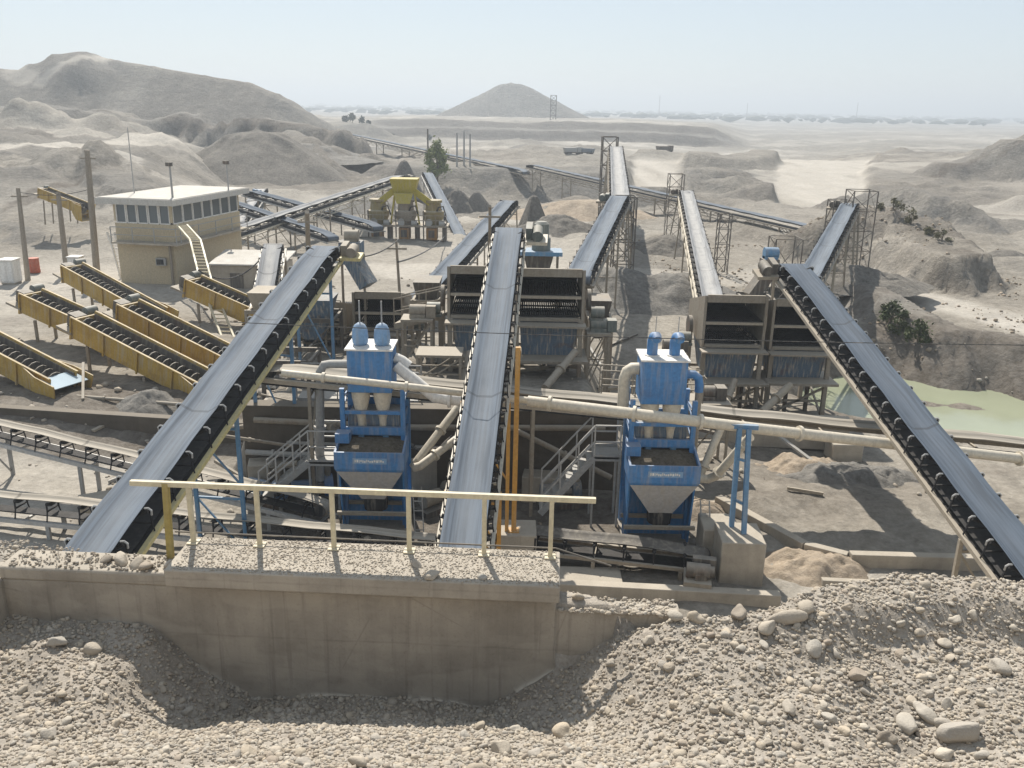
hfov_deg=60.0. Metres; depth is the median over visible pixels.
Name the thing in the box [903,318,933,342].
bush
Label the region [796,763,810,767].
cobble
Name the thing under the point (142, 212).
window
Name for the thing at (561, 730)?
cobble
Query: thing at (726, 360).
vibrating screen
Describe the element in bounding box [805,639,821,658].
cobble
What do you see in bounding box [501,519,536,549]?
concrete block
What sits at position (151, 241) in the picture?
control building
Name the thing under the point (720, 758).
cobble
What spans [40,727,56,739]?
cobble
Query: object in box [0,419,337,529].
product conveyor
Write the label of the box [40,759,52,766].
cobble
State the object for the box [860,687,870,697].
cobble
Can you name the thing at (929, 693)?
cobble
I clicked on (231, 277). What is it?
cable
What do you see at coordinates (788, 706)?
boulder
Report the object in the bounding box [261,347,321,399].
steel trestle
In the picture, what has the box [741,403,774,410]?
stockpile
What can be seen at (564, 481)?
staircase
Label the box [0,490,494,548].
product conveyor
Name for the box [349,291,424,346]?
vibrating screen
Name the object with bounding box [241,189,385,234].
belt conveyor
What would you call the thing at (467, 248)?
belt conveyor
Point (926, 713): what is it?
boulder
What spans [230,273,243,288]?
door
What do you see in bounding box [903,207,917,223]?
shrub
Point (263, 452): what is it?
pipeline
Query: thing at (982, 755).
cobble
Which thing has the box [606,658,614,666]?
cobble
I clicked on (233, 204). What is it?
window
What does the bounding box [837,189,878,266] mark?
scaffold tower
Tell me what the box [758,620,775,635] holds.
boulder
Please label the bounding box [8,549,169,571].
gravel
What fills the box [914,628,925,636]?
cobble
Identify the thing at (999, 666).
boulder
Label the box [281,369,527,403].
pipeline
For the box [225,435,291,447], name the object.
pipeline
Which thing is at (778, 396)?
pipeline
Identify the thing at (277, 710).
cobble
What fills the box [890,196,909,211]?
shrub
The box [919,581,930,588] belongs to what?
cobble
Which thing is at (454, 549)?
gravel
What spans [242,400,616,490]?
retaining wall
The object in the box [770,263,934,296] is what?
stockpile
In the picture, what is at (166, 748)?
cobble
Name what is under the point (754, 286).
chute
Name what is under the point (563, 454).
pipeline
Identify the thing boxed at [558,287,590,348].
steel trestle
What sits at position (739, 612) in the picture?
boulder
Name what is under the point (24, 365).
screw washer
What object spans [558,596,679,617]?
gravel
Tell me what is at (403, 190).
crusher station
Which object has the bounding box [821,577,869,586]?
kerb wall
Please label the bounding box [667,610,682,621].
boulder
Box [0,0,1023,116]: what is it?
sky
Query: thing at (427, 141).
steel mast
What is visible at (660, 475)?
sand washer
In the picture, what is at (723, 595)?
kerb wall
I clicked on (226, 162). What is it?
lamp mast
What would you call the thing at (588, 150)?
dump truck
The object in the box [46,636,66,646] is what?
boulder
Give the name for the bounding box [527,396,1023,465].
pipeline
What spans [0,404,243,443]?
retaining wall
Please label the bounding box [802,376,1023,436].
pond water
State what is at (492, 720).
cobble
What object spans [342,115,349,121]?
tree
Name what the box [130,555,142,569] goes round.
boulder
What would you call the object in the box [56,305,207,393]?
screw washer
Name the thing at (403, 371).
pipeline
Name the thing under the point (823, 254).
belt conveyor
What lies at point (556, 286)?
vibrating screen
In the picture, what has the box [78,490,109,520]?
concrete block
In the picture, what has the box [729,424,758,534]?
support frame
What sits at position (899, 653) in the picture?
cobble
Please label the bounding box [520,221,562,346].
feed motor
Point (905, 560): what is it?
kerb wall
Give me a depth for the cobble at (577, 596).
12.56 m
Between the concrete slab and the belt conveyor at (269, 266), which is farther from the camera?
the belt conveyor at (269, 266)
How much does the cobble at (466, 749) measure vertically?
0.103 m
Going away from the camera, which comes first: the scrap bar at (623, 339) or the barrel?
the scrap bar at (623, 339)
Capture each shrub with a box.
[875,202,884,210]
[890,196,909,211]
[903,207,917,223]
[923,223,934,234]
[933,228,954,241]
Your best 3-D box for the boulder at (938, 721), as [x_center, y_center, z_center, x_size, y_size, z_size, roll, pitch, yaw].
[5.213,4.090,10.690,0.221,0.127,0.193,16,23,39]
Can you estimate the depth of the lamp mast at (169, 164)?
53.31 m
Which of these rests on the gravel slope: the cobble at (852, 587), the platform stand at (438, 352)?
the cobble at (852, 587)
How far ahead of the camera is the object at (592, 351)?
43.15 m
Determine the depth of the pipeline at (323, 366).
26.40 m
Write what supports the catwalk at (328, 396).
on the ground
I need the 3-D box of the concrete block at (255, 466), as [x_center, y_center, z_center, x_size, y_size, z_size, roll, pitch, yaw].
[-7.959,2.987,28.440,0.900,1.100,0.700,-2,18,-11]
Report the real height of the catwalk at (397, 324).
3.182 m
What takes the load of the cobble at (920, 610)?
on the gravel slope
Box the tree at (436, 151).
[424,135,451,181]
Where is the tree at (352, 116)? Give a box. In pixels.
[348,113,355,122]
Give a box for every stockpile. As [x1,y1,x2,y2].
[116,389,178,414]
[195,128,349,185]
[260,357,311,388]
[301,143,381,164]
[307,194,423,214]
[386,160,424,199]
[446,189,473,213]
[469,192,491,211]
[478,199,656,221]
[518,194,544,225]
[518,214,591,237]
[547,266,661,315]
[622,234,690,257]
[648,272,735,315]
[691,496,724,521]
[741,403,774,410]
[755,452,839,474]
[763,547,871,586]
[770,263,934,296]
[776,461,895,487]
[865,465,918,485]
[987,250,1023,256]
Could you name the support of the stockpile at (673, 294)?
on the ground
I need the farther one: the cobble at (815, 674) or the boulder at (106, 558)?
the boulder at (106, 558)
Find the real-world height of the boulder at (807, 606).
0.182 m
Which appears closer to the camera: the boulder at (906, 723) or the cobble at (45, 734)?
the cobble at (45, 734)
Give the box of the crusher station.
[362,177,449,241]
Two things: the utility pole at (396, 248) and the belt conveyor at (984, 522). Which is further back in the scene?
the utility pole at (396, 248)
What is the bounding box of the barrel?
[28,257,40,272]
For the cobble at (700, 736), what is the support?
on the gravel slope
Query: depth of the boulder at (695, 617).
11.95 m
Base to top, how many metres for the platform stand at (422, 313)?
2.581 m
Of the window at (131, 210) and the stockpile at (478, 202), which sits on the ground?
the stockpile at (478, 202)
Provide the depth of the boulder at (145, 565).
12.62 m
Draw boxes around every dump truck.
[563,147,580,154]
[580,147,594,153]
[656,145,673,151]
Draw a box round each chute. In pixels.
[338,230,376,344]
[743,247,779,406]
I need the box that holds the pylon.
[550,95,556,119]
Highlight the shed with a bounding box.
[208,249,295,288]
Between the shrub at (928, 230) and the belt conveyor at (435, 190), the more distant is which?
the belt conveyor at (435, 190)
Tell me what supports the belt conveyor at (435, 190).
on the ground
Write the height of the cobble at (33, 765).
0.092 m
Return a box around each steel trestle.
[244,285,285,357]
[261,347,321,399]
[286,292,343,356]
[410,275,444,352]
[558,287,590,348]
[583,293,612,392]
[736,291,778,394]
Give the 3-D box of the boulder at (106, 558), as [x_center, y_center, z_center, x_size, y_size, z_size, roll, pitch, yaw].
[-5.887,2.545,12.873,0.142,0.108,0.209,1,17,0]
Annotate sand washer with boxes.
[333,300,423,533]
[617,316,710,546]
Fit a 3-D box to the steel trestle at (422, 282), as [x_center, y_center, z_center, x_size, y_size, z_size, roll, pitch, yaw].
[-3.466,-2.854,36.748,1.256,3.035,1.930,1,17,0]
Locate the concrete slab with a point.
(612, 574)
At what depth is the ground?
79.88 m
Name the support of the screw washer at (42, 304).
on the ground
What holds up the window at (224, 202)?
in the control building
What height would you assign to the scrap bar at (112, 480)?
0.269 m
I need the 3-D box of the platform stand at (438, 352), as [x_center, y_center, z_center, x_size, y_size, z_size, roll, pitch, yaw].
[-2.538,-0.451,31.313,1.600,1.487,1.200,1,17,0]
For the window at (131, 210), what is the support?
in the control building
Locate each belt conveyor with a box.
[63,241,363,554]
[238,202,339,254]
[240,174,413,249]
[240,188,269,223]
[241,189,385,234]
[250,243,286,306]
[330,130,530,178]
[407,200,519,333]
[421,172,466,234]
[435,222,547,548]
[525,165,805,232]
[567,192,630,348]
[601,145,632,268]
[669,188,725,328]
[752,257,1023,582]
[805,199,860,298]
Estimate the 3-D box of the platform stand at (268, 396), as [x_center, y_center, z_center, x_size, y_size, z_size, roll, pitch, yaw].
[-7.313,0.424,30.567,2.400,0.563,1.400,1,17,0]
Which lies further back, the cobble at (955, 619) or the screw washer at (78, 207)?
the screw washer at (78, 207)
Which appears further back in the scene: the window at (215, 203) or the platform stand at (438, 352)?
the window at (215, 203)
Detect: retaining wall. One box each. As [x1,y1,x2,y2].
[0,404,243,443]
[0,537,678,705]
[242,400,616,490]
[720,414,849,449]
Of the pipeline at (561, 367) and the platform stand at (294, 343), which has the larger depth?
the platform stand at (294, 343)
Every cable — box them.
[21,190,85,194]
[198,261,258,279]
[365,240,397,256]
[397,236,444,262]
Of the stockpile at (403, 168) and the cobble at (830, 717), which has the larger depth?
the stockpile at (403, 168)
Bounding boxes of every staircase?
[257,420,340,517]
[537,417,621,526]
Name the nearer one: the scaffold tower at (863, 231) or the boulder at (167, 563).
the boulder at (167, 563)
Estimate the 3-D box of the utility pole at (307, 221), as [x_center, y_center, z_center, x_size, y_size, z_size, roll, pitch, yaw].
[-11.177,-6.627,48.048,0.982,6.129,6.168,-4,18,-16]
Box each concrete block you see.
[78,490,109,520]
[247,457,277,480]
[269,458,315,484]
[411,458,436,497]
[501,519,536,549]
[521,469,559,502]
[696,513,736,555]
[712,522,766,586]
[824,442,863,461]
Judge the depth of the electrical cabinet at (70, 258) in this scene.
56.01 m
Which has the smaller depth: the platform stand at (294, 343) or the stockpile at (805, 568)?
the stockpile at (805, 568)
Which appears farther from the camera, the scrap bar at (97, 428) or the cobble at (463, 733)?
the scrap bar at (97, 428)
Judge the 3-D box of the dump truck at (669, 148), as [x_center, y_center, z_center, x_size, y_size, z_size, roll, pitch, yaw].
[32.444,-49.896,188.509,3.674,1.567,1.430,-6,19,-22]
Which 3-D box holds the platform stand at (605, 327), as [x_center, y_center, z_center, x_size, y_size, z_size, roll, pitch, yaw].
[3.338,-0.631,33.945,1.125,3.818,1.000,1,17,0]
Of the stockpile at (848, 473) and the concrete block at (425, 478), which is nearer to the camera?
the concrete block at (425, 478)
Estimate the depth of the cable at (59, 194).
55.39 m
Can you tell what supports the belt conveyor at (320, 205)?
on the ground
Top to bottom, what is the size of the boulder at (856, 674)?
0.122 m
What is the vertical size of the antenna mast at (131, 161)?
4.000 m
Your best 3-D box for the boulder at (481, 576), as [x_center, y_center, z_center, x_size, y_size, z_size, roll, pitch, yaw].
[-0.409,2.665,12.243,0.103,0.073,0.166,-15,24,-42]
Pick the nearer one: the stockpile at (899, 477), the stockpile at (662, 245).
the stockpile at (899, 477)
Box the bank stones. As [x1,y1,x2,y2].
[638,205,1023,374]
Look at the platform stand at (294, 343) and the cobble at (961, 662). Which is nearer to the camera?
the cobble at (961, 662)
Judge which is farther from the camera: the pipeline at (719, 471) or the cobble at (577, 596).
the pipeline at (719, 471)
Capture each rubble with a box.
[0,269,1012,542]
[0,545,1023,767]
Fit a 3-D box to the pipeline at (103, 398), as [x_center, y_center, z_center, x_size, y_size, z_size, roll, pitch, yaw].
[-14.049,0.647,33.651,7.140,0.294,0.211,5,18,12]
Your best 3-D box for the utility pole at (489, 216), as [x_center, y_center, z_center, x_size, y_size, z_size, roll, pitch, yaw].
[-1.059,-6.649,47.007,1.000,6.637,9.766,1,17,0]
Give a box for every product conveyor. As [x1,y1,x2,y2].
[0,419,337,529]
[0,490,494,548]
[488,524,716,588]
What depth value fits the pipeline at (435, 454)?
26.77 m
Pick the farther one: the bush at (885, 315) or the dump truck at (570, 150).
the dump truck at (570, 150)
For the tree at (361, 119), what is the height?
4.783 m
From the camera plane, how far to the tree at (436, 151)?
127.58 m
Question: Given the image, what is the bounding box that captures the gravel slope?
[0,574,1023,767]
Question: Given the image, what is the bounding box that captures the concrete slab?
[560,566,622,581]
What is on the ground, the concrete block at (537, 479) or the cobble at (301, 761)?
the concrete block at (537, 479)
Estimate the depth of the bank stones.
61.09 m
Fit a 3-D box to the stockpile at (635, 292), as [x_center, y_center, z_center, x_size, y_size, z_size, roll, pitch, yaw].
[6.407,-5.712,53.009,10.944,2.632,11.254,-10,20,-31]
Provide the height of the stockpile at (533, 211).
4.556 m
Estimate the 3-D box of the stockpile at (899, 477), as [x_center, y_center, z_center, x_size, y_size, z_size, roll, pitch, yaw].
[12.776,3.100,30.760,3.683,0.480,2.290,1,17,0]
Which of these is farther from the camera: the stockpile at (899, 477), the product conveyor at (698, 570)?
the stockpile at (899, 477)
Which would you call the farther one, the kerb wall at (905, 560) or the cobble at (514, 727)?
the kerb wall at (905, 560)
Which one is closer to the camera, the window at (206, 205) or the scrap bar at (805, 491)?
the scrap bar at (805, 491)
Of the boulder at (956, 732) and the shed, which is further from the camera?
the shed
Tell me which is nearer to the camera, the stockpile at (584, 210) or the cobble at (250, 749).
the cobble at (250, 749)
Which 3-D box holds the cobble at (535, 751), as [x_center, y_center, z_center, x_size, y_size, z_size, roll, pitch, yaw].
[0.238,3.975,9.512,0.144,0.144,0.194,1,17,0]
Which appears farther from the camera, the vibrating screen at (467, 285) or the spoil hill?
the spoil hill
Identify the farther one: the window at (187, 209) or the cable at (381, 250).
the window at (187, 209)
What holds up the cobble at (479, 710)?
on the gravel slope
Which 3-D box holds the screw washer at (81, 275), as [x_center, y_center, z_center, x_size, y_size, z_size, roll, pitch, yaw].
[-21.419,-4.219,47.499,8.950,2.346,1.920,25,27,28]
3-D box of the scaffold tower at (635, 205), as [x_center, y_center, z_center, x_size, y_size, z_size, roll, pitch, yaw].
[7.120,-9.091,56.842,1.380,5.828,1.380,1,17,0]
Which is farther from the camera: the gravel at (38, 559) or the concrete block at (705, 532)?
the concrete block at (705, 532)
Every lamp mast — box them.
[165,162,173,196]
[223,161,228,189]
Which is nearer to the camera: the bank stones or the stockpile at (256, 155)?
the bank stones
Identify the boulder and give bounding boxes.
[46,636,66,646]
[83,641,103,655]
[100,554,112,562]
[114,551,127,566]
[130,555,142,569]
[139,561,153,570]
[163,560,171,567]
[411,559,421,567]
[423,569,439,580]
[477,573,487,579]
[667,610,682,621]
[687,611,704,623]
[731,604,746,620]
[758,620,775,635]
[768,609,807,624]
[782,698,795,716]
[797,600,813,614]
[848,667,867,680]
[876,731,897,744]
[896,712,917,735]
[913,701,937,724]
[934,717,951,727]
[936,721,979,743]
[988,658,1011,676]
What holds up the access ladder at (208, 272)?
on the ground
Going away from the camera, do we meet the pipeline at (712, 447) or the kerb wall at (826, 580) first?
the kerb wall at (826, 580)
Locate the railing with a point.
(256, 489)
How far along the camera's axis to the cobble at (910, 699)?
11.07 m
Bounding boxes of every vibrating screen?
[292,301,352,357]
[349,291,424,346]
[427,265,508,371]
[509,268,604,377]
[679,294,768,408]
[748,298,838,414]
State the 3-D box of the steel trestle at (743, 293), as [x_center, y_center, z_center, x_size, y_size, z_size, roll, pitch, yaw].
[10.544,-1.645,38.929,1.392,4.514,1.930,1,17,0]
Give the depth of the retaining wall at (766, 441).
33.30 m
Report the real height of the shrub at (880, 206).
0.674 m
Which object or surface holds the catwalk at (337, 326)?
on the ground
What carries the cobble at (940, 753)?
on the gravel slope
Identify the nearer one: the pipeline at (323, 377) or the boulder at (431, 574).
the boulder at (431, 574)
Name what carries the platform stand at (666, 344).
on the ground
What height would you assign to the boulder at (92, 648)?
0.230 m
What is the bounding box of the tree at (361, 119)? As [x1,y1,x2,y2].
[358,115,364,122]
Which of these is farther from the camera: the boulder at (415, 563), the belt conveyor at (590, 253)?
the belt conveyor at (590, 253)
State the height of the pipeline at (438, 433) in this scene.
1.677 m
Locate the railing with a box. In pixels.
[129,479,610,566]
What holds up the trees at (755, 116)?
on the ground
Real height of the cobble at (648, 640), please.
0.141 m
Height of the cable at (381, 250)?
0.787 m
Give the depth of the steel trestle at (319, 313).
35.34 m
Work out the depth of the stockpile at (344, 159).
142.98 m
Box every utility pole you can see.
[11,188,30,280]
[51,192,67,262]
[80,150,99,269]
[297,210,317,249]
[386,237,406,291]
[479,205,500,251]
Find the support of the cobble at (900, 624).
on the gravel slope
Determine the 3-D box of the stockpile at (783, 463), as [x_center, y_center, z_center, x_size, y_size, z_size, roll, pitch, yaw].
[10.273,2.959,31.282,6.107,0.834,3.618,1,17,0]
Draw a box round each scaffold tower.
[598,136,618,212]
[610,195,637,269]
[664,173,684,237]
[714,212,732,274]
[766,235,803,298]
[824,199,852,262]
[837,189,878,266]
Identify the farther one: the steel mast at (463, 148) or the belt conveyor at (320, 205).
the steel mast at (463, 148)
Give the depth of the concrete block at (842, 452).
32.12 m
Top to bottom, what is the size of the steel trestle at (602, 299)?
4.508 m
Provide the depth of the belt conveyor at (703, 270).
54.92 m
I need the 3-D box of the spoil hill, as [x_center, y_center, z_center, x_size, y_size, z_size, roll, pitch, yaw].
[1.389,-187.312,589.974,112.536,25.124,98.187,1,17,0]
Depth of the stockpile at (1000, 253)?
69.30 m
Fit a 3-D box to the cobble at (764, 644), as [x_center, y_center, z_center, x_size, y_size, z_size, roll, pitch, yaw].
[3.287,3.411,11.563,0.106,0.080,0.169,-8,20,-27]
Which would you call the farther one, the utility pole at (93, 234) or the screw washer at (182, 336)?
the utility pole at (93, 234)
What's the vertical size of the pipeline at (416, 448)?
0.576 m
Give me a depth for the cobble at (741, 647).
11.43 m
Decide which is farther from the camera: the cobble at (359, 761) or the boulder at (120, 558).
the boulder at (120, 558)
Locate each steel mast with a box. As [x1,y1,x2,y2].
[427,129,428,152]
[456,133,457,166]
[463,131,464,165]
[469,134,470,166]
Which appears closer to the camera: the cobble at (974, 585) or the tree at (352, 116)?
the cobble at (974, 585)
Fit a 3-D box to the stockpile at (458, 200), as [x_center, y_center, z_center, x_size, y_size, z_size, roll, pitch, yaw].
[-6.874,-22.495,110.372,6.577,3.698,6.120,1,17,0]
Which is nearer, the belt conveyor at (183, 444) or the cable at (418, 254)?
the belt conveyor at (183, 444)
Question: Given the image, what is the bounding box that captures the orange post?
[508,346,520,532]
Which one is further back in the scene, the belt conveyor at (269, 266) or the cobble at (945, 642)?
the belt conveyor at (269, 266)
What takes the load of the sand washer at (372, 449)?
on the ground
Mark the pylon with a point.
(551, 110)
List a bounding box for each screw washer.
[0,331,93,398]
[6,283,91,350]
[33,185,95,224]
[52,258,178,316]
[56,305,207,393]
[102,293,229,366]
[170,270,253,324]
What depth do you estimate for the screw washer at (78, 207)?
68.75 m
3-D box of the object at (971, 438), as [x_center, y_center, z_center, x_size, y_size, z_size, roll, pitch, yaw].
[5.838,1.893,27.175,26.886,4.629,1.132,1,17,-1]
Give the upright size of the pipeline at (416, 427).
0.343 m
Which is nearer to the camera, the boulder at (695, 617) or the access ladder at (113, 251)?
the boulder at (695, 617)
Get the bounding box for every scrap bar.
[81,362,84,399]
[91,425,103,431]
[108,477,119,483]
[214,459,246,477]
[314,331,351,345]
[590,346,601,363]
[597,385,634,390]
[612,333,637,344]
[699,429,714,434]
[776,436,811,458]
[787,486,823,495]
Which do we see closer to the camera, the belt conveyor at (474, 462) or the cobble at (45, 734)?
the cobble at (45, 734)
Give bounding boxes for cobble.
[25,763,35,767]
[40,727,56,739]
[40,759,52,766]
[159,745,169,752]
[181,705,197,716]
[241,744,257,754]
[252,706,261,712]
[273,707,282,712]
[295,757,314,766]
[347,756,366,767]
[417,737,425,742]
[460,729,469,736]
[461,747,473,751]
[466,763,489,767]
[474,721,484,729]
[476,708,483,714]
[488,718,496,723]
[491,740,510,754]
[509,725,522,731]
[528,748,540,757]
[531,722,537,728]
[552,722,572,738]
[571,593,584,600]
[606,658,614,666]
[642,635,654,644]
[696,733,707,741]
[708,703,718,713]
[714,754,730,767]
[717,736,729,742]
[722,701,734,715]
[735,645,745,650]
[749,705,758,710]
[759,640,768,650]
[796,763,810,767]
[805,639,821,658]
[811,672,819,677]
[821,712,837,724]
[837,725,850,735]
[841,603,852,610]
[848,584,858,590]
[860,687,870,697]
[895,649,904,659]
[896,620,905,627]
[906,695,916,706]
[908,591,915,599]
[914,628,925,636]
[915,607,924,612]
[915,673,927,680]
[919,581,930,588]
[924,690,933,698]
[934,747,953,761]
[937,638,952,647]
[941,697,951,709]
[948,615,961,623]
[959,660,967,664]
[970,582,980,589]
[974,750,989,759]
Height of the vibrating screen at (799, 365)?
5.117 m
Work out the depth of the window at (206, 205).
57.04 m
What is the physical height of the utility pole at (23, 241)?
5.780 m
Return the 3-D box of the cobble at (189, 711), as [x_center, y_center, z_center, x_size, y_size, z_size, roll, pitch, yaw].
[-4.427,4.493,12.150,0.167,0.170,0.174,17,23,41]
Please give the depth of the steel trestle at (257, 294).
36.89 m
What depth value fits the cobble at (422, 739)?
9.94 m
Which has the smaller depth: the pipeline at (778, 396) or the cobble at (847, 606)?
the cobble at (847, 606)
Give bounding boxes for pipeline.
[59,393,179,405]
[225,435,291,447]
[245,449,307,457]
[253,417,605,430]
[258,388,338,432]
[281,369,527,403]
[286,441,452,449]
[314,360,346,481]
[393,361,460,407]
[410,405,459,467]
[411,435,452,451]
[412,435,454,471]
[462,350,469,379]
[518,429,611,479]
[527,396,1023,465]
[542,349,577,388]
[700,429,723,473]
[700,435,753,482]
[727,378,737,400]
[759,382,792,410]
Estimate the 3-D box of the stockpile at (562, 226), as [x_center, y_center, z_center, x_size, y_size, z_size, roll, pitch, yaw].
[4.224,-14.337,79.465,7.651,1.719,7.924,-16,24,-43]
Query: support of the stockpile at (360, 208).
on the ground
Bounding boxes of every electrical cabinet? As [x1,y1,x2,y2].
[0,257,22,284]
[66,255,84,262]
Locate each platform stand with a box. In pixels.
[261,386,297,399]
[279,340,320,357]
[400,304,435,369]
[415,346,463,391]
[584,318,616,391]
[658,339,688,356]
[686,384,731,460]
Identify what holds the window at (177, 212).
in the control building
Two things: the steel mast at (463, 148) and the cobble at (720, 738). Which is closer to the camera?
the cobble at (720, 738)
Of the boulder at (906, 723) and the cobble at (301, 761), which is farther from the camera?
the boulder at (906, 723)
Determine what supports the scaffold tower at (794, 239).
on the ground
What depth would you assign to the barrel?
58.02 m
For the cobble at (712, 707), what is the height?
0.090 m
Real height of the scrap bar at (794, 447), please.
0.770 m
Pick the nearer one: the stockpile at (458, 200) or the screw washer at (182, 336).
the screw washer at (182, 336)
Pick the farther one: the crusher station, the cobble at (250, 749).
the crusher station
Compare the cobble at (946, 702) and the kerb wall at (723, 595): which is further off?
the kerb wall at (723, 595)
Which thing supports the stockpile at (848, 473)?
on the ground
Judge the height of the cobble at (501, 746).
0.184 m
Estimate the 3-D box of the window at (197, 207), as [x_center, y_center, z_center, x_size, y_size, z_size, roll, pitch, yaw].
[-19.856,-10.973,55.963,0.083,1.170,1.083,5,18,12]
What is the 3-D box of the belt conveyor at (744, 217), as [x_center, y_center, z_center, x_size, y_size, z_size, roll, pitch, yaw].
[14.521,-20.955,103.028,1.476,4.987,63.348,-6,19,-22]
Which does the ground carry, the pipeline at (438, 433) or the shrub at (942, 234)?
the shrub at (942, 234)
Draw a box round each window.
[115,204,126,222]
[125,205,137,223]
[136,205,148,223]
[147,206,159,223]
[158,206,170,224]
[172,205,183,224]
[182,203,192,221]
[192,202,202,219]
[202,200,211,217]
[211,198,220,215]
[220,197,229,214]
[229,195,237,212]
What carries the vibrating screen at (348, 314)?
on the ground
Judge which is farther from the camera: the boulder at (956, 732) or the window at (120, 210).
the window at (120, 210)
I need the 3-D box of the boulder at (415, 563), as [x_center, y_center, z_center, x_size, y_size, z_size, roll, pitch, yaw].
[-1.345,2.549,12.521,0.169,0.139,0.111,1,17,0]
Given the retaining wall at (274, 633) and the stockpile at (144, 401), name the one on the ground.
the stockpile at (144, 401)
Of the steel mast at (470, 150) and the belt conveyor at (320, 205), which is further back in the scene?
the steel mast at (470, 150)
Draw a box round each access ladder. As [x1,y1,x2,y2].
[106,232,120,278]
[176,224,234,336]
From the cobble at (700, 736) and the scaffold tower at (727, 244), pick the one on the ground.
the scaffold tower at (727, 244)
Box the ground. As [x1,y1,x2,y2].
[0,52,1023,617]
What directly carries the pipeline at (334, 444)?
attached to the retaining wall at (428, 413)
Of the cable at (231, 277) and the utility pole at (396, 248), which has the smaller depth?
the utility pole at (396, 248)
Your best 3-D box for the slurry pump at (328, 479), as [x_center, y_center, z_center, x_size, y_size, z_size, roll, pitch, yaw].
[-6.114,2.976,27.825,1.816,1.499,0.732,-5,18,-19]
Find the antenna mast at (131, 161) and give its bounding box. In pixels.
[127,127,134,192]
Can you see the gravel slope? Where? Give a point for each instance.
(622, 625)
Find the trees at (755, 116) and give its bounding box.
[301,103,1023,125]
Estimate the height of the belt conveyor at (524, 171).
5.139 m
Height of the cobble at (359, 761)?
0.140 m
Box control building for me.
[94,185,248,284]
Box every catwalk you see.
[279,300,340,357]
[295,362,421,402]
[393,285,447,362]
[598,364,704,436]
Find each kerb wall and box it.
[560,579,780,607]
[715,495,848,556]
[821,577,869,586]
[848,550,981,570]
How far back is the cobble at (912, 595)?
12.76 m
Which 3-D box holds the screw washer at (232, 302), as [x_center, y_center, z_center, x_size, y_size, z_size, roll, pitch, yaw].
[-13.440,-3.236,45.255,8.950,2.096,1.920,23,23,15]
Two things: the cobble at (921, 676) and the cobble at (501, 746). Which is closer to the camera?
the cobble at (501, 746)
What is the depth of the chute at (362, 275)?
35.91 m
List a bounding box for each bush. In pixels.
[877,299,910,323]
[887,314,908,334]
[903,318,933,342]
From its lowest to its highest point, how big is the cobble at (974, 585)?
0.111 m
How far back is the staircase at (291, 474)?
26.47 m
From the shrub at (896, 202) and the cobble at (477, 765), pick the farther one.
the shrub at (896, 202)
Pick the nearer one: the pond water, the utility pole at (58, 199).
the pond water
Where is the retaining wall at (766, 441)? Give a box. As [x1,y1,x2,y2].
[720,414,849,449]
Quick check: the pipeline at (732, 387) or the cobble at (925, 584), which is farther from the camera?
the pipeline at (732, 387)
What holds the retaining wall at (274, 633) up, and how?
on the gravel slope
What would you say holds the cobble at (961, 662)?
on the gravel slope
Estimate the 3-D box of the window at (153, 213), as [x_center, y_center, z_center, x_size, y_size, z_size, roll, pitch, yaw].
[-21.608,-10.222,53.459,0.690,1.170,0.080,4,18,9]
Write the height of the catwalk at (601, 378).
3.823 m
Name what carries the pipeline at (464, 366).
attached to the platform stand at (438, 352)
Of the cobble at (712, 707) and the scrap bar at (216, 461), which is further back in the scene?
the scrap bar at (216, 461)
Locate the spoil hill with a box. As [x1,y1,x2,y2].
[436,83,587,117]
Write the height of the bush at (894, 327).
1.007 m
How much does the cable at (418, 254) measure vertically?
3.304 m
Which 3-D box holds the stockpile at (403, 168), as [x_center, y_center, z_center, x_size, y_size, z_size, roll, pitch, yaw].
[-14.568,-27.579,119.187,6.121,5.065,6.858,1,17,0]

